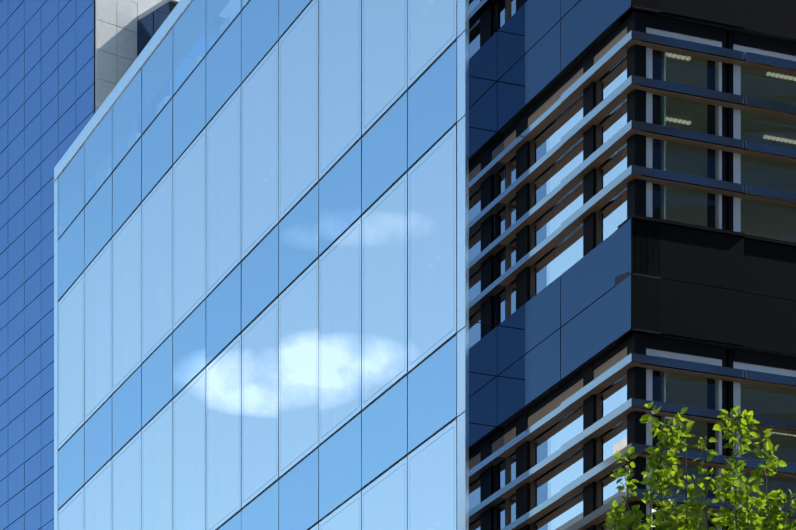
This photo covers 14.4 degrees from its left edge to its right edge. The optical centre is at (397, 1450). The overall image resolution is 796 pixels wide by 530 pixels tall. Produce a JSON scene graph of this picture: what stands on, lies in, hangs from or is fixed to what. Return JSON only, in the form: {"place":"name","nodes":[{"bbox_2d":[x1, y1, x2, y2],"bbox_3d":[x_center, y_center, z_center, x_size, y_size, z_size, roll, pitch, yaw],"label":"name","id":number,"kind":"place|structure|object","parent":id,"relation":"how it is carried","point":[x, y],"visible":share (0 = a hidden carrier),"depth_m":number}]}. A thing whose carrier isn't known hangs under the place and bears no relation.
{"place":"outdoors","nodes":[
{"label":"outdoors","id":0,"kind":"place"},
{"bbox_2d":[95,0,161,112],"bbox_3d":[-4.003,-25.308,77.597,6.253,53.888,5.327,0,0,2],"label":"building wall","id":1,"kind":"structure","parent":0,"point":[115,39],"depth_m":75.33},
{"bbox_2d":[605,402,795,529],"bbox_3d":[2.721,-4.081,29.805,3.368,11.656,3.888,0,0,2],"label":"tree","id":2,"kind":"object","parent":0,"point":[728,517],"depth_m":29.68},
{"label":"ground","id":3,"kind":"structure","parent":0,"visible":0},
{"bbox_2d":[0,0,179,529],"bbox_3d":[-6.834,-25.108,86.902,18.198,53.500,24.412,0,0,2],"label":"joint","id":4,"kind":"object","parent":3,"relation":"on","point":[173,4],"depth_m":78.24},
{"bbox_2d":[0,0,168,529],"bbox_3d":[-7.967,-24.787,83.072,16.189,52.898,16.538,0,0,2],"label":"building facade","id":5,"kind":"structure","parent":4,"relation":"attached to","point":[40,306],"depth_m":78.60},
{"bbox_2d":[58,0,456,529],"bbox_3d":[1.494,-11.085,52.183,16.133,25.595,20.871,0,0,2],"label":"joint","id":6,"kind":"object","parent":3,"relation":"on","point":[307,267],"visible":0.12,"depth_m":47.52},
{"bbox_2d":[58,0,456,529],"bbox_3d":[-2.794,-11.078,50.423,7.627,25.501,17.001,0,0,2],"label":"glass facade","id":7,"kind":"structure","parent":6,"relation":"attached to","point":[209,212],"depth_m":48.53},
{"bbox_2d":[53,0,468,529],"bbox_3d":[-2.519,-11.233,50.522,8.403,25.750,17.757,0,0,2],"label":"facade edge trim","id":8,"kind":"structure","parent":6,"relation":"attached to","point":[163,30],"depth_m":41.72},
{"bbox_2d":[469,0,795,529],"bbox_3d":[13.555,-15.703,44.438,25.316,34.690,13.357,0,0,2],"label":"corner building","id":9,"kind":"structure","parent":3,"relation":"on","point":[726,294],"depth_m":38.66},
{"bbox_2d":[469,0,795,529],"bbox_3d":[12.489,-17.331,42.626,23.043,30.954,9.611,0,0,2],"label":"window glass","id":10,"kind":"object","parent":9,"relation":"attached to","point":[598,325],"depth_m":40.62},
{"bbox_2d":[498,30,795,529],"bbox_3d":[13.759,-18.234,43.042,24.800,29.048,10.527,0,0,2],"label":"horizontal louvers","id":11,"kind":"object","parent":9,"relation":"attached to","point":[603,109],"visible":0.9,"depth_m":38.77},
{"bbox_2d":[504,0,795,529],"bbox_3d":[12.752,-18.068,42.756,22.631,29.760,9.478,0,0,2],"label":"window frames","id":12,"kind":"structure","parent":9,"relation":"attached to","point":[544,411],"depth_m":38.78},
{"bbox_2d":[661,51,795,529],"bbox_3d":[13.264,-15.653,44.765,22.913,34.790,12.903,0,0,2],"label":"room interior","id":13,"kind":"object","parent":9,"relation":"attached to","point":[769,222],"depth_m":42.01},
{"bbox_2d":[666,52,795,436],"bbox_3d":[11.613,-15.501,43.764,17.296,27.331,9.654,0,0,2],"label":"ceiling lights","id":14,"kind":"object","parent":13,"relation":"attached to","point":[688,58],"depth_m":41.34}
]}

